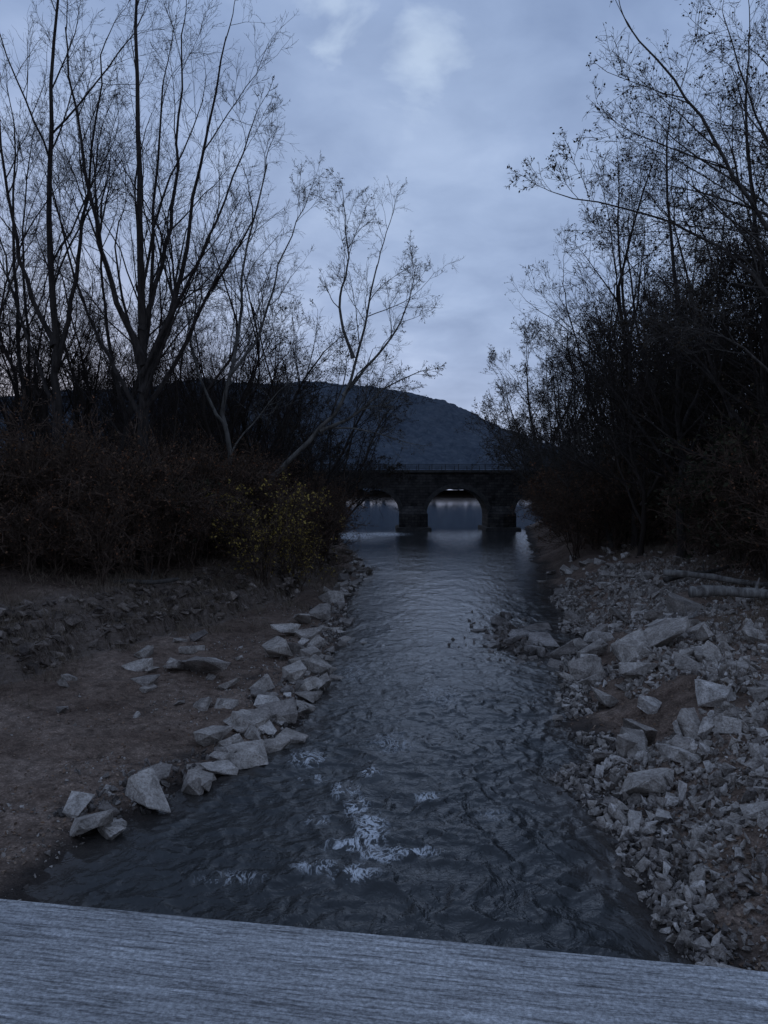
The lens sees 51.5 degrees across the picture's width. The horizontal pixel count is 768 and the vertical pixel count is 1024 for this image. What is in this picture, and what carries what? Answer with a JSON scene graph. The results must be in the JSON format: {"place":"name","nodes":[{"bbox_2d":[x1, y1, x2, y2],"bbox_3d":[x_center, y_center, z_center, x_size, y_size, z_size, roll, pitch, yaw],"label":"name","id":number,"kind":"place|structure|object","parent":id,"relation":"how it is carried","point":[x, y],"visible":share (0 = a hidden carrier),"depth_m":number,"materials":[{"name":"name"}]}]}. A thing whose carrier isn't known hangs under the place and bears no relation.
{"place":"outdoors","nodes":[
{"label":"outdoors","id":0,"kind":"place"},
{"bbox_2d":[0,381,610,490],"bbox_3d":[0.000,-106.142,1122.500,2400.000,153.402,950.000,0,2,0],"label":"wooded ridge","id":1,"kind":"structure","parent":0,"point":[437,423],"depth_m":871.24,"materials":[{"name":"green plant"}]},
{"bbox_2d":[22,497,692,964],"bbox_3d":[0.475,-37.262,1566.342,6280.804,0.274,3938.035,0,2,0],"label":"river water","id":2,"kind":"structure","parent":0,"point":[408,789],"depth_m":14.98,"materials":[{"name":"liquid"}]},
{"bbox_2d":[0,490,767,971],"bbox_3d":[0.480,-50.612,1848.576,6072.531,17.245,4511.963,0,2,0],"label":"ground","id":3,"kind":"structure","parent":0,"point":[100,678],"depth_m":20.95,"materials":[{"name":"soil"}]},
{"bbox_2d":[0,45,118,540],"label":"bare tree","id":4,"kind":"object","parent":3,"relation":"on","point":[18,354],"visible":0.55,"depth_m":44.09,"materials":[{"name":"brown plant"}]},
{"bbox_2d":[0,0,201,557],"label":"bare tree","id":5,"kind":"object","parent":3,"relation":"on","point":[57,343],"visible":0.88,"depth_m":36.69,"materials":[{"name":"brown plant"}]},
{"bbox_2d":[0,0,262,466],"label":"bare tree","id":6,"kind":"object","parent":3,"relation":"on","point":[118,390],"visible":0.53,"depth_m":40.71,"materials":[{"name":"brown plant"}]},
{"bbox_2d":[56,629,242,717],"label":"riprap stones","id":7,"kind":"object","parent":3,"relation":"on","point":[202,704],"visible":0.77,"depth_m":23.20,"materials":[{"name":"stone"}]},
{"bbox_2d":[0,0,304,574],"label":"bare tree","id":8,"kind":"object","parent":3,"relation":"on","point":[146,367],"visible":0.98,"depth_m":35.63,"materials":[{"name":"brown plant"}]},
{"bbox_2d":[0,544,337,673],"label":"ledge stones","id":9,"kind":"object","parent":3,"relation":"on","point":[25,649],"visible":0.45,"depth_m":29.38,"materials":[{"name":"stone"}]},
{"bbox_2d":[0,575,343,900],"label":"river gravel","id":10,"kind":"structure","parent":3,"relation":"on","point":[23,850],"depth_m":16.84,"materials":[{"name":"grey gravel"}]},
{"bbox_2d":[2,590,356,818],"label":"river gravel","id":11,"kind":"structure","parent":3,"relation":"on","point":[91,806],"depth_m":17.05,"materials":[{"name":"grey gravel"}]},
{"bbox_2d":[69,727,307,839],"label":"limestone boulders","id":12,"kind":"object","parent":3,"relation":"on","point":[143,788],"visible":0.96,"depth_m":15.66,"materials":[{"name":"grey stone"}]},
{"bbox_2d":[62,551,372,826],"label":"riprap stones","id":13,"kind":"object","parent":3,"relation":"on","point":[77,802],"visible":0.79,"depth_m":20.01,"materials":[{"name":"stone"}]},
{"bbox_2d":[130,92,329,554],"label":"sycamore tree","id":14,"kind":"object","parent":3,"relation":"on","point":[227,384],"visible":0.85,"depth_m":45.64,"materials":[{"name":"brown plant"}]},
{"bbox_2d":[122,591,366,760],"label":"limestone boulders","id":15,"kind":"object","parent":3,"relation":"on","point":[279,646],"visible":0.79,"depth_m":24.15,"materials":[{"name":"grey stone"}]},
{"bbox_2d":[201,467,333,586],"bbox_3d":[-6.270,0.781,39.756,7.465,6.142,7.148,0,2,0],"label":"yellow leaved shrub","id":16,"kind":"object","parent":3,"relation":"on","point":[280,513],"visible":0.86,"depth_m":39.65,"materials":[{"name":"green plant"}]},
{"bbox_2d":[224,298,361,534],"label":"leaning tree","id":17,"kind":"object","parent":3,"relation":"on","point":[283,428],"visible":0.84,"depth_m":54.27,"materials":[{"name":"brown plant"}]},
{"bbox_2d":[248,508,345,590],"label":"yellow leaved shrub","id":18,"kind":"object","parent":3,"relation":"on","point":[299,547],"visible":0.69,"depth_m":42.20,"materials":[{"name":"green plant"}]},
{"bbox_2d":[237,168,462,554],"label":"sycamore tree","id":19,"kind":"object","parent":3,"relation":"on","point":[321,429],"visible":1,"depth_m":46.68,"materials":[{"name":"brown plant"}]},
{"bbox_2d":[289,345,423,531],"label":"leaning tree","id":20,"kind":"object","parent":3,"relation":"on","point":[331,472],"visible":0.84,"depth_m":65.69,"materials":[{"name":"brown plant"}]},
{"bbox_2d":[306,363,436,544],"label":"leaning tree","id":21,"kind":"object","parent":3,"relation":"on","point":[371,486],"visible":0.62,"depth_m":83.60,"materials":[{"name":"brown plant"}]},
{"bbox_2d":[0,377,767,585],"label":"undergrowth","id":22,"kind":"object","parent":3,"relation":"on","point":[99,504],"visible":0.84,"depth_m":35.06,"materials":[{"name":"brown plant"}]},
{"bbox_2d":[0,59,767,560],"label":"woodland","id":23,"kind":"object","parent":3,"relation":"on","point":[192,403],"visible":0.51,"depth_m":51.74,"materials":[{"name":"brown plant"}]},
{"bbox_2d":[305,464,663,530],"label":"stone arch bridge","id":24,"kind":"structure","parent":3,"relation":"on","point":[491,493],"depth_m":119.91,"materials":[{"name":"grey stone"}]},
{"bbox_2d":[448,610,581,682],"bbox_3d":[5.285,4.878,31.982,6.340,1.059,17.784,0,2,0],"label":"gravel bar","id":25,"kind":"object","parent":3,"relation":"on","point":[540,640],"visible":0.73,"depth_m":30.55,"materials":[{"name":"stone"}]},
{"bbox_2d":[453,310,590,532],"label":"riverbank tree","id":26,"kind":"object","parent":3,"relation":"on","point":[520,451],"visible":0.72,"depth_m":90.86,"materials":[{"name":"brown plant"}]},
{"bbox_2d":[461,304,595,487],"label":"riverbank tree","id":27,"kind":"object","parent":3,"relation":"on","point":[501,402],"visible":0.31,"depth_m":108.37,"materials":[{"name":"brown plant"}]},
{"bbox_2d":[496,320,619,534],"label":"riverbank tree","id":28,"kind":"object","parent":3,"relation":"on","point":[545,445],"visible":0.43,"depth_m":74.78,"materials":[{"name":"brown plant"}]},
{"bbox_2d":[509,300,667,546],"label":"riverbank tree","id":29,"kind":"object","parent":3,"relation":"on","point":[609,536],"visible":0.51,"depth_m":61.70,"materials":[{"name":"brown plant"}]},
{"bbox_2d":[502,113,720,550],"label":"bare tree","id":30,"kind":"object","parent":3,"relation":"on","point":[635,539],"visible":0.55,"depth_m":57.02,"materials":[{"name":"brown plant"}]},
{"bbox_2d":[504,29,766,557],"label":"bare tree","id":31,"kind":"object","parent":3,"relation":"on","point":[679,427],"visible":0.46,"depth_m":44.80,"materials":[{"name":"brown plant"}]},
{"bbox_2d":[505,0,767,371],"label":"sycamore tree","id":32,"kind":"object","parent":3,"relation":"on","point":[747,193],"visible":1,"depth_m":25.94,"materials":[{"name":"brown plant"}]},
{"bbox_2d":[537,544,767,764],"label":"riprap stones","id":33,"kind":"object","parent":3,"relation":"on","point":[686,723],"visible":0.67,"depth_m":23.75,"materials":[{"name":"stone"}]},
{"bbox_2d":[549,551,767,971],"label":"river gravel","id":34,"kind":"structure","parent":3,"relation":"on","point":[715,946],"depth_m":15.77,"materials":[{"name":"stone"}]},
{"bbox_2d":[554,708,767,969],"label":"riprap stones","id":35,"kind":"object","parent":34,"relation":"on","point":[634,819],"visible":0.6,"depth_m":14.35,"materials":[{"name":"stone"}]},
{"bbox_2d":[663,569,767,586],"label":"fallen log","id":36,"kind":"object","parent":34,"relation":"on","point":[682,573],"visible":0.9,"depth_m":33.84,"materials":[{"name":"wood"}]},
{"bbox_2d":[688,578,767,599],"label":"fallen log","id":37,"kind":"object","parent":34,"relation":"on","point":[717,590],"visible":1,"depth_m":28.42,"materials":[{"name":"grey wood"}]},
{"bbox_2d":[567,593,767,820],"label":"limestone boulders","id":38,"kind":"object","parent":3,"relation":"on","point":[630,647],"visible":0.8,"depth_m":21.27,"materials":[{"name":"grey stone"}]},
{"bbox_2d":[571,0,767,578],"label":"bare tree","id":39,"kind":"object","parent":3,"relation":"on","point":[713,376],"visible":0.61,"depth_m":34.76,"materials":[{"name":"brown plant"}]},
{"bbox_2d":[592,19,767,424],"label":"bare tree","id":40,"kind":"object","parent":3,"relation":"on","point":[759,295],"visible":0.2,"depth_m":39.27,"materials":[{"name":"brown plant"}]},
{"bbox_2d":[663,561,729,582],"bbox_3d":[14.990,2.753,38.095,4.055,0.691,0.422,-7,4,-23],"label":"fallen log","id":41,"kind":"object","parent":3,"relation":"on","point":[668,579],"visible":0.65,"depth_m":38.07,"materials":[{"name":"wood"}]},
{"bbox_2d":[0,530,767,708],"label":"dry grass","id":42,"kind":"structure","parent":0,"point":[256,583],"depth_m":32.45,"materials":[{"name":"brown plant"}]},
{"bbox_2d":[0,0,767,489],"label":"sky","id":43,"kind":"structure","parent":0,"point":[443,96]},
{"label":"footbridge deck","id":44,"kind":"structure","parent":0,"visible":0},
{"bbox_2d":[0,899,767,1023],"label":"wooden railing","id":45,"kind":"object","parent":44,"relation":"on","point":[64,964],"visible":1,"depth_m":0.51,"materials":[{"name":"grey wood"}]}
]}

